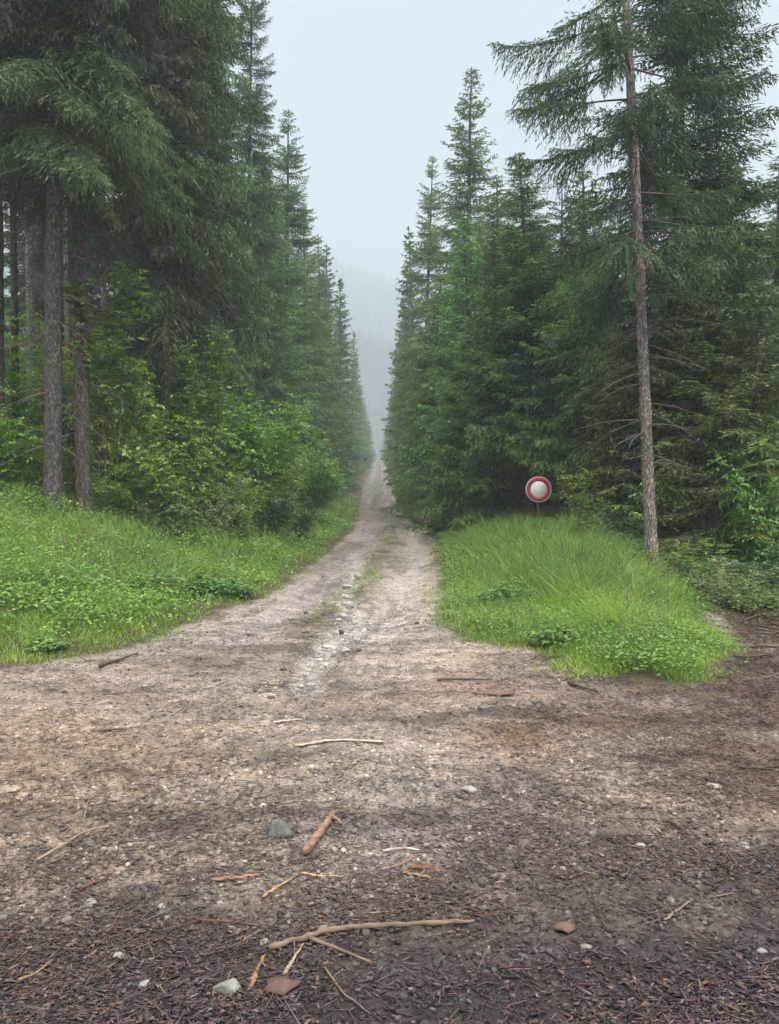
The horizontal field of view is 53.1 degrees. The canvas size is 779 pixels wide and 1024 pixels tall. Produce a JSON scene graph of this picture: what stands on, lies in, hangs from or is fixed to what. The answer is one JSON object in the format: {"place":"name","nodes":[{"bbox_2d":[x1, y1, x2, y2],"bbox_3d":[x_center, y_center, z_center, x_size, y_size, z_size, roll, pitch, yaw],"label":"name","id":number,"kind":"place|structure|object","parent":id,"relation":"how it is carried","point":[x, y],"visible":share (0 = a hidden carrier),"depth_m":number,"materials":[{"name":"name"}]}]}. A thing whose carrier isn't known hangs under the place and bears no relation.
{"place":"outdoors","nodes":[
{"label":"outdoors","id":0,"kind":"place"},
{"bbox_2d":[3,172,447,459],"bbox_3d":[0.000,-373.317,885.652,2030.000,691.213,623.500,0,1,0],"label":"hills","id":1,"kind":"structure","parent":0,"point":[370,378],"depth_m":685.61,"materials":[{"name":"grey"}]},
{"bbox_2d":[4,245,457,459],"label":"distant forest","id":2,"kind":"object","parent":1,"relation":"on","point":[379,341],"visible":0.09,"depth_m":937.22,"materials":[{"name":"grey wood"}]},
{"bbox_2d":[0,460,778,1023],"bbox_3d":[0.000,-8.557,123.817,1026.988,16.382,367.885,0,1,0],"label":"gravel road","id":3,"kind":"structure","parent":0,"point":[372,528],"depth_m":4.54,"materials":[{"name":"grey gravel"}]},
{"bbox_2d":[212,978,241,994],"bbox_3d":[-0.527,1.557,2.550,0.092,0.069,0.061,0,1,13],"label":"stone","id":4,"kind":"object","parent":3,"relation":"on","point":[232,985],"visible":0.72,"depth_m":2.52,"materials":[{"name":"white stone"}]},
{"bbox_2d":[267,819,292,838],"bbox_3d":[-0.519,1.519,3.722,0.129,0.111,0.097,0,1,0],"label":"stone","id":5,"kind":"object","parent":3,"relation":"on","point":[278,827],"visible":0.85,"depth_m":3.69,"materials":[{"name":"grey stone"}]},
{"bbox_2d":[292,501,408,623],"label":"road grass","id":6,"kind":"structure","parent":3,"relation":"on","point":[370,571],"depth_m":14.48,"materials":[{"name":"green plant"}]},
{"bbox_2d":[0,447,778,687],"bbox_3d":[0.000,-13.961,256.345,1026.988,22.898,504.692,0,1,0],"label":"ground","id":7,"kind":"structure","parent":0,"point":[642,675],"depth_m":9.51,"materials":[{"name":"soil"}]},
{"bbox_2d":[0,382,42,497],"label":"shrub","id":8,"kind":"object","parent":7,"relation":"on","point":[6,446],"visible":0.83,"depth_m":16.13,"materials":[{"name":"green plant"}]},
{"bbox_2d":[0,36,64,459],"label":"spruce tree","id":9,"kind":"object","parent":7,"relation":"on","point":[2,352],"visible":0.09,"depth_m":17.86,"materials":[{"name":"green plant"}]},
{"bbox_2d":[2,37,67,479],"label":"spruce tree","id":10,"kind":"object","parent":7,"relation":"on","point":[14,276],"visible":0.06,"depth_m":19.87,"materials":[{"name":"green plant"}]},
{"bbox_2d":[0,407,74,493],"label":"shrub","id":11,"kind":"object","parent":7,"relation":"on","point":[27,469],"visible":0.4,"depth_m":16.63,"materials":[{"name":"green plant"}]},
{"bbox_2d":[3,192,73,419],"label":"spruce tree","id":12,"kind":"object","parent":7,"relation":"on","point":[6,243],"visible":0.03,"depth_m":48.91,"materials":[{"name":"green plant"}]},
{"bbox_2d":[0,568,76,597],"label":"weed clump","id":13,"kind":"object","parent":7,"relation":"on","point":[55,582],"visible":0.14,"depth_m":10.12,"materials":[{"name":"green plant"}]},
{"bbox_2d":[4,302,73,474],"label":"young tree","id":14,"kind":"object","parent":7,"relation":"on","point":[11,378],"visible":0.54,"depth_m":19.70,"materials":[{"name":"green plant"}]},
{"bbox_2d":[22,637,71,652],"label":"weed clump","id":15,"kind":"object","parent":7,"relation":"on","point":[60,645],"visible":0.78,"depth_m":8.08,"materials":[{"name":"green plant"}]},
{"bbox_2d":[5,311,89,472],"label":"young tree","id":16,"kind":"object","parent":7,"relation":"on","point":[24,350],"visible":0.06,"depth_m":25.32,"materials":[{"name":"green plant"}]},
{"bbox_2d":[4,50,99,476],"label":"spruce tree","id":17,"kind":"object","parent":7,"relation":"on","point":[29,280],"visible":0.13,"depth_m":22.82,"materials":[{"name":"grey plant"}]},
{"bbox_2d":[5,335,124,480],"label":"young tree","id":18,"kind":"object","parent":7,"relation":"on","point":[38,374],"visible":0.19,"depth_m":20.53,"materials":[{"name":"green plant"}]},
{"bbox_2d":[4,18,128,434],"bbox_3d":[-14.011,-14.595,33.869,6.359,27.572,6.086,2,0,-6],"label":"spruce tree","id":19,"kind":"object","parent":7,"relation":"on","point":[95,291],"visible":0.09,"depth_m":33.22,"materials":[{"name":"green plant"}]},
{"bbox_2d":[42,446,92,502],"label":"shrub","id":20,"kind":"object","parent":7,"relation":"on","point":[66,477],"visible":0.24,"depth_m":17.31,"materials":[{"name":"green plant"}]},
{"bbox_2d":[62,6,91,471],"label":"spruce tree","id":21,"kind":"object","parent":7,"relation":"on","point":[66,310],"visible":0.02,"depth_m":29.77,"materials":[{"name":"grey plant"}]},
{"bbox_2d":[0,0,196,520],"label":"spruce tree","id":22,"kind":"object","parent":7,"relation":"on","point":[82,434],"visible":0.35,"depth_m":16.13,"materials":[{"name":"green plant"}]},
{"bbox_2d":[73,0,128,423],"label":"spruce tree","id":23,"kind":"object","parent":7,"relation":"on","point":[104,287],"visible":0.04,"depth_m":24.80,"materials":[{"name":"green plant"}]},
{"bbox_2d":[0,0,213,517],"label":"spruce tree","id":24,"kind":"object","parent":7,"relation":"on","point":[25,144],"visible":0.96,"depth_m":15.31,"materials":[{"name":"green plant"}]},
{"bbox_2d":[61,261,153,502],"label":"broadleaf tree","id":25,"kind":"object","parent":7,"relation":"on","point":[102,341],"visible":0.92,"depth_m":16.54,"materials":[{"name":"green plant"}]},
{"bbox_2d":[63,345,158,485],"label":"young tree","id":26,"kind":"object","parent":7,"relation":"on","point":[94,418],"visible":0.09,"depth_m":19.80,"materials":[{"name":"green plant"}]},
{"bbox_2d":[90,460,142,522],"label":"shrub","id":27,"kind":"object","parent":7,"relation":"on","point":[118,498],"visible":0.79,"depth_m":16.50,"materials":[{"name":"green plant"}]},
{"bbox_2d":[70,22,162,426],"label":"spruce tree","id":28,"kind":"object","parent":7,"relation":"on","point":[98,300],"visible":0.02,"depth_m":34.21,"materials":[{"name":"green plant"}]},
{"bbox_2d":[62,355,174,518],"bbox_3d":[-6.034,-1.480,17.408,2.391,3.990,2.168,0,1,-15],"label":"shrub","id":29,"kind":"object","parent":7,"relation":"on","point":[135,434],"visible":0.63,"depth_m":17.30,"materials":[{"name":"green plant"}]},
{"bbox_2d":[68,356,206,494],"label":"young tree","id":30,"kind":"object","parent":7,"relation":"on","point":[176,406],"visible":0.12,"depth_m":20.30,"materials":[{"name":"green plant"}]},
{"bbox_2d":[94,570,184,597],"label":"weed clump","id":31,"kind":"object","parent":7,"relation":"on","point":[155,576],"visible":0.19,"depth_m":11.36,"materials":[{"name":"green plant"}]},
{"bbox_2d":[62,0,266,512],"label":"spruce tree","id":32,"kind":"object","parent":7,"relation":"on","point":[209,234],"visible":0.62,"depth_m":19.26,"materials":[{"name":"green plant"}]},
{"bbox_2d":[130,482,205,542],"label":"shrub","id":33,"kind":"object","parent":7,"relation":"on","point":[146,510],"visible":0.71,"depth_m":16.32,"materials":[{"name":"green plant"}]},
{"bbox_2d":[108,396,244,538],"bbox_3d":[-4.764,-0.884,17.092,2.224,3.286,3.013,1,1,38],"label":"shrub","id":34,"kind":"object","parent":7,"relation":"on","point":[162,485],"visible":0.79,"depth_m":16.79,"materials":[{"name":"green plant"}]},
{"bbox_2d":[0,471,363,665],"bbox_3d":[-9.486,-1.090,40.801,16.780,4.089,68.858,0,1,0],"label":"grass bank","id":35,"kind":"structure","parent":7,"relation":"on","point":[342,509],"depth_m":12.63,"materials":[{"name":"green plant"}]},
{"bbox_2d":[97,0,290,494],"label":"spruce tree","id":36,"kind":"object","parent":7,"relation":"on","point":[237,315],"visible":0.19,"depth_m":23.47,"materials":[{"name":"green plant"}]},
{"bbox_2d":[169,324,239,525],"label":"broadleaf tree","id":37,"kind":"object","parent":7,"relation":"on","point":[214,398],"visible":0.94,"depth_m":18.02,"materials":[{"name":"green plant"}]},
{"bbox_2d":[179,571,235,596],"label":"weed clump","id":38,"kind":"object","parent":7,"relation":"on","point":[214,583],"visible":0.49,"depth_m":12.46,"materials":[{"name":"green plant"}]},
{"bbox_2d":[146,381,269,516],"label":"young tree","id":39,"kind":"object","parent":7,"relation":"on","point":[227,431],"visible":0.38,"depth_m":20.22,"materials":[{"name":"green plant"}]},
{"bbox_2d":[163,454,262,536],"bbox_3d":[-4.031,-0.194,17.752,2.452,2.269,1.964,0,1,10],"label":"shrub","id":40,"kind":"object","parent":7,"relation":"on","point":[220,506],"visible":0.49,"depth_m":17.74,"materials":[{"name":"green plant"}]},
{"bbox_2d":[170,0,276,493],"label":"spruce tree","id":41,"kind":"object","parent":7,"relation":"on","point":[246,178],"visible":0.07,"depth_m":29.28,"materials":[{"name":"green plant"}]},
{"bbox_2d":[170,391,277,528],"bbox_3d":[-4.489,-1.185,20.509,2.943,3.990,2.668,0,1,28],"label":"shrub","id":42,"kind":"object","parent":7,"relation":"on","point":[244,454],"visible":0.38,"depth_m":20.45,"materials":[{"name":"green plant"}]},
{"bbox_2d":[203,458,271,540],"bbox_3d":[-3.698,-0.214,18.884,1.540,2.223,2.086,0,1,21],"label":"shrub","id":43,"kind":"object","parent":7,"relation":"on","point":[250,496],"visible":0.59,"depth_m":18.69,"materials":[{"name":"green plant"}]},
{"bbox_2d":[214,580,260,599],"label":"weed clump","id":44,"kind":"object","parent":7,"relation":"on","point":[244,592],"visible":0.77,"depth_m":12.36,"materials":[{"name":"green plant"}]},
{"bbox_2d":[228,0,291,438],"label":"spruce tree","id":45,"kind":"object","parent":7,"relation":"on","point":[251,93],"visible":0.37,"depth_m":34.75,"materials":[{"name":"green plant"}]},
{"bbox_2d":[206,391,315,526],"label":"young tree","id":46,"kind":"object","parent":7,"relation":"on","point":[279,438],"visible":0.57,"depth_m":21.75,"materials":[{"name":"green plant"}]},
{"bbox_2d":[217,484,306,541],"bbox_3d":[-3.428,0.163,20.171,2.056,1.793,2.076,1,1,37],"label":"shrub","id":47,"kind":"object","parent":7,"relation":"on","point":[279,511],"visible":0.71,"depth_m":20.13,"materials":[{"name":"green plant"}]},
{"bbox_2d":[218,399,314,528],"bbox_3d":[-3.557,-1.151,22.743,3.126,4.176,2.835,0,1,-18],"label":"shrub","id":48,"kind":"object","parent":7,"relation":"on","point":[281,478],"visible":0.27,"depth_m":22.73,"materials":[{"name":"green plant"}]},
{"bbox_2d":[245,141,332,489],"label":"spruce tree","id":49,"kind":"object","parent":7,"relation":"on","point":[275,385],"visible":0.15,"depth_m":39.68,"materials":[{"name":"green plant"}]},
{"bbox_2d":[265,501,325,541],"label":"shrub","id":50,"kind":"object","parent":7,"relation":"on","point":[303,518],"visible":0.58,"depth_m":22.06,"materials":[{"name":"green plant"}]},
{"bbox_2d":[253,109,340,479],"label":"spruce tree","id":51,"kind":"object","parent":7,"relation":"on","point":[290,200],"visible":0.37,"depth_m":45.84,"materials":[{"name":"green plant"}]},
{"bbox_2d":[277,423,350,523],"bbox_3d":[-3.070,-1.266,28.321,2.737,3.866,3.708,-1,1,-33],"label":"shrub","id":52,"kind":"object","parent":7,"relation":"on","point":[315,489],"visible":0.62,"depth_m":27.99,"materials":[{"name":"green plant"}]},
{"bbox_2d":[280,202,350,493],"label":"spruce tree","id":53,"kind":"object","parent":7,"relation":"on","point":[303,254],"visible":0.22,"depth_m":52.59,"materials":[{"name":"green plant"}]},
{"bbox_2d":[296,450,346,510],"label":"shrub","id":54,"kind":"object","parent":7,"relation":"on","point":[330,493],"visible":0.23,"depth_m":36.63,"materials":[{"name":"green plant"}]},
{"bbox_2d":[301,234,355,499],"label":"spruce tree","id":55,"kind":"object","parent":7,"relation":"on","point":[325,286],"visible":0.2,"depth_m":60.77,"materials":[{"name":"green plant"}]},
{"bbox_2d":[313,244,355,492],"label":"spruce tree","id":56,"kind":"object","parent":7,"relation":"on","point":[338,359],"visible":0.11,"depth_m":70.76,"materials":[{"name":"green plant"}]},
{"bbox_2d":[328,278,367,490],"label":"spruce tree","id":57,"kind":"object","parent":7,"relation":"on","point":[344,346],"visible":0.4,"depth_m":80.29,"materials":[{"name":"green plant"}]},
{"bbox_2d":[330,299,365,480],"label":"spruce tree","id":58,"kind":"object","parent":7,"relation":"on","point":[354,433],"visible":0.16,"depth_m":92.40,"materials":[{"name":"green plant"}]},
{"bbox_2d":[343,332,368,480],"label":"spruce tree","id":59,"kind":"object","parent":7,"relation":"on","point":[358,398],"visible":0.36,"depth_m":106.84,"materials":[{"name":"green plant"}]},
{"bbox_2d":[351,360,370,474],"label":"spruce tree","id":60,"kind":"object","parent":7,"relation":"on","point":[359,422],"visible":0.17,"depth_m":124.27,"materials":[{"name":"green plant"}]},
{"bbox_2d":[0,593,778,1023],"bbox_3d":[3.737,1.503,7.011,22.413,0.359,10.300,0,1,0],"label":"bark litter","id":61,"kind":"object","parent":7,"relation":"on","point":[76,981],"visible":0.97,"depth_m":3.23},
{"bbox_2d":[262,975,300,995],"bbox_3d":[-0.352,1.536,2.540,0.110,0.031,0.084,0,1,20],"label":"bark plate","id":62,"kind":"object","parent":61,"relation":"on","point":[282,985],"visible":1,"depth_m":2.52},
{"bbox_2d":[301,810,342,854],"bbox_3d":[-0.302,1.510,3.692,0.102,0.050,0.473,0,1,14],"label":"stick","id":63,"kind":"object","parent":61,"relation":"on","point":[308,846],"visible":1,"depth_m":3.65,"materials":[{"name":"brown wood"}]},
{"bbox_2d":[268,919,473,963],"bbox_3d":[-0.049,1.542,2.783,0.763,0.036,0.245,0,1,-7],"label":"stick","id":64,"kind":"object","parent":61,"relation":"on","point":[310,936],"visible":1,"depth_m":2.87,"materials":[{"name":"brown wood"}]},
{"bbox_2d":[0,470,778,683],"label":"undergrowth","id":65,"kind":"object","parent":7,"relation":"on","point":[617,645],"visible":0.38,"depth_m":10.47,"materials":[{"name":"green plant"}]},
{"bbox_2d":[379,297,407,486],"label":"spruce tree","id":66,"kind":"object","parent":7,"relation":"on","point":[397,331],"visible":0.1,"depth_m":91.15,"materials":[{"name":"green plant"}]},
{"bbox_2d":[382,282,422,493],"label":"spruce tree","id":67,"kind":"object","parent":7,"relation":"on","point":[401,424],"visible":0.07,"depth_m":76.54,"materials":[{"name":"green plant"}]},
{"bbox_2d":[380,226,429,504],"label":"spruce tree","id":68,"kind":"object","parent":7,"relation":"on","point":[403,292],"visible":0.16,"depth_m":63.91,"materials":[{"name":"green plant"}]},
{"bbox_2d":[380,156,456,505],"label":"spruce tree","id":69,"kind":"object","parent":7,"relation":"on","point":[430,236],"visible":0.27,"depth_m":53.54,"materials":[{"name":"green plant"}]},
{"bbox_2d":[378,275,462,518],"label":"spruce tree","id":70,"kind":"object","parent":7,"relation":"on","point":[425,357],"visible":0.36,"depth_m":36.73,"materials":[{"name":"green plant"}]},
{"bbox_2d":[389,216,513,524],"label":"spruce tree","id":71,"kind":"object","parent":7,"relation":"on","point":[460,322],"visible":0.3,"depth_m":30.56,"materials":[{"name":"green plant"}]},
{"bbox_2d":[392,66,522,508],"bbox_3d":[3.854,-11.126,39.972,6.991,23.317,7.475,1,1,35],"label":"spruce tree","id":72,"kind":"object","parent":7,"relation":"on","point":[471,167],"visible":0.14,"depth_m":39.43,"materials":[{"name":"green plant"}]},
{"bbox_2d":[401,317,521,537],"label":"spruce tree","id":73,"kind":"object","parent":7,"relation":"on","point":[447,464],"visible":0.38,"depth_m":26.16,"materials":[{"name":"green plant"}]},
{"bbox_2d":[428,175,522,498],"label":"spruce tree","id":74,"kind":"object","parent":7,"relation":"on","point":[496,186],"visible":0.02,"depth_m":35.62,"materials":[{"name":"green plant"}]},
{"bbox_2d":[448,215,521,522],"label":"spruce tree","id":75,"kind":"object","parent":7,"relation":"on","point":[492,476],"visible":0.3,"depth_m":23.78,"materials":[{"name":"green plant"}]},
{"bbox_2d":[411,221,567,538],"bbox_3d":[3.674,-4.073,25.258,5.874,10.687,5.647,-1,1,-39],"label":"spruce tree","id":76,"kind":"object","parent":7,"relation":"on","point":[477,479],"visible":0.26,"depth_m":24.63,"materials":[{"name":"green plant"}]},
{"bbox_2d":[475,581,530,605],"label":"weed clump","id":77,"kind":"object","parent":7,"relation":"on","point":[499,592],"visible":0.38,"depth_m":10.47,"materials":[{"name":"green plant"}]},
{"bbox_2d":[438,152,572,499],"bbox_3d":[5.446,-6.729,30.800,6.902,14.768,6.498,-1,2,-28],"label":"spruce tree","id":78,"kind":"object","parent":7,"relation":"on","point":[518,209],"visible":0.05,"depth_m":30.25,"materials":[{"name":"green plant"}]},
{"bbox_2d":[454,185,582,520],"bbox_3d":[3.825,-4.184,22.761,4.408,10.566,4.132,0,1,33],"label":"spruce tree","id":79,"kind":"object","parent":7,"relation":"on","point":[531,224],"visible":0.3,"depth_m":22.55,"materials":[{"name":"green plant"}]},
{"bbox_2d":[453,232,615,522],"bbox_3d":[4.179,-3.295,22.572,4.626,9.137,4.961,-1,1,6],"label":"spruce tree","id":80,"kind":"object","parent":7,"relation":"on","point":[527,330],"visible":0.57,"depth_m":21.84,"materials":[{"name":"green plant"}]},
{"bbox_2d":[525,476,551,519],"bbox_3d":[3.496,0.017,18.333,0.618,1.719,0.089,0,1,-2],"label":"no vehicles sign","id":81,"kind":"object","parent":7,"relation":"on","point":[538,489],"visible":1,"depth_m":18.29,"materials":[{"name":"metal"}]},
{"bbox_2d":[519,619,592,647],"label":"weed clump","id":82,"kind":"object","parent":7,"relation":"on","point":[557,635],"visible":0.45,"depth_m":8.21,"materials":[{"name":"green plant"}]},
{"bbox_2d":[494,269,628,518],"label":"spruce tree","id":83,"kind":"object","parent":7,"relation":"on","point":[565,319],"visible":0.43,"depth_m":20.72,"materials":[{"name":"green plant"}]},
{"bbox_2d":[520,173,603,521],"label":"spruce tree","id":84,"kind":"object","parent":7,"relation":"on","point":[557,503],"visible":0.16,"depth_m":21.91,"materials":[{"name":"green plant"}]},
{"bbox_2d":[496,166,629,517],"bbox_3d":[6.316,-5.562,26.912,6.537,12.488,6.105,1,1,29],"label":"spruce tree","id":85,"kind":"object","parent":7,"relation":"on","point":[583,246],"visible":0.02,"depth_m":26.54,"materials":[{"name":"green plant"}]},
{"bbox_2d":[552,436,611,523],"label":"sapling","id":86,"kind":"object","parent":7,"relation":"on","point":[560,470],"visible":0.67,"depth_m":17.58,"materials":[{"name":"green plant"}]},
{"bbox_2d":[556,466,617,531],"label":"sapling","id":87,"kind":"object","parent":7,"relation":"on","point":[581,497],"visible":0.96,"depth_m":15.60,"materials":[{"name":"green plant"}]},
{"bbox_2d":[420,506,755,694],"bbox_3d":[3.122,0.454,20.781,5.428,1.646,28.995,0,1,0],"label":"grass mound","id":88,"kind":"object","parent":7,"relation":"on","point":[574,582],"depth_m":9.96,"materials":[{"name":"green plant"}]},
{"bbox_2d":[539,233,682,530],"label":"spruce tree","id":89,"kind":"object","parent":7,"relation":"on","point":[574,472],"visible":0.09,"depth_m":20.36,"materials":[{"name":"green plant"}]},
{"bbox_2d":[576,515,663,542],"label":"shrub","id":90,"kind":"object","parent":7,"relation":"on","point":[636,529],"visible":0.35,"depth_m":15.42,"materials":[{"name":"green plant"}]},
{"bbox_2d":[487,0,772,569],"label":"spruce tree","id":91,"kind":"object","parent":7,"relation":"on","point":[630,247],"visible":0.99,"depth_m":13.01,"materials":[{"name":"green plant"}]},
{"bbox_2d":[553,281,714,555],"bbox_3d":[5.718,-2.230,17.797,3.790,6.980,3.643,0,1,36],"label":"spruce tree","id":92,"kind":"object","parent":7,"relation":"on","point":[616,470],"visible":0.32,"depth_m":17.57,"materials":[{"name":"green plant"}]},
{"bbox_2d":[534,0,778,551],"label":"spruce tree","id":93,"kind":"object","parent":7,"relation":"on","point":[706,184],"visible":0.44,"depth_m":16.67,"materials":[{"name":"green plant"}]},
{"bbox_2d":[605,260,777,562],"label":"spruce tree","id":94,"kind":"object","parent":7,"relation":"on","point":[663,488],"visible":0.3,"depth_m":16.36,"materials":[{"name":"green plant"}]},
{"bbox_2d":[658,543,732,592],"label":"shrub","id":95,"kind":"object","parent":7,"relation":"on","point":[696,557],"visible":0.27,"depth_m":12.64,"materials":[{"name":"green plant"}]},
{"bbox_2d":[672,538,735,594],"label":"sapling","id":96,"kind":"object","parent":7,"relation":"on","point":[703,549],"visible":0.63,"depth_m":12.61,"materials":[{"name":"green plant"}]},
{"bbox_2d":[636,145,778,527],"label":"spruce tree","id":97,"kind":"object","parent":7,"relation":"on","point":[746,272],"visible":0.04,"depth_m":21.22,"materials":[{"name":"green plant"}]},
{"bbox_2d":[658,280,778,575],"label":"spruce tree","id":98,"kind":"object","parent":7,"relation":"on","point":[752,400],"visible":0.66,"depth_m":15.29,"materials":[{"name":"green plant"}]},
{"bbox_2d":[686,559,778,613],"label":"shrub","id":99,"kind":"object","parent":7,"relation":"on","point":[723,601],"visible":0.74,"depth_m":10.97,"materials":[{"name":"green plant"}]},
{"bbox_2d":[696,541,778,611],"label":"shrub","id":100,"kind":"object","parent":7,"relation":"on","point":[774,563],"visible":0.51,"depth_m":11.87,"materials":[{"name":"green plant"}]},
{"bbox_2d":[699,420,778,576],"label":"sapling","id":101,"kind":"object","parent":7,"relation":"on","point":[765,522],"visible":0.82,"depth_m":14.33,"materials":[{"name":"green plant"}]},
{"bbox_2d":[713,314,778,542],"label":"spruce tree","id":102,"kind":"object","parent":7,"relation":"on","point":[766,418],"visible":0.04,"depth_m":17.03,"materials":[{"name":"green plant"}]},
{"bbox_2d":[729,155,778,466],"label":"spruce tree","id":103,"kind":"object","parent":7,"relation":"on","point":[775,280],"visible":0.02,"depth_m":23.80,"materials":[{"name":"green plant"}]},
{"bbox_2d":[2,0,778,325],"label":"sky","id":104,"kind":"structure","parent":0,"point":[371,87],"materials":[{"name":"white"}]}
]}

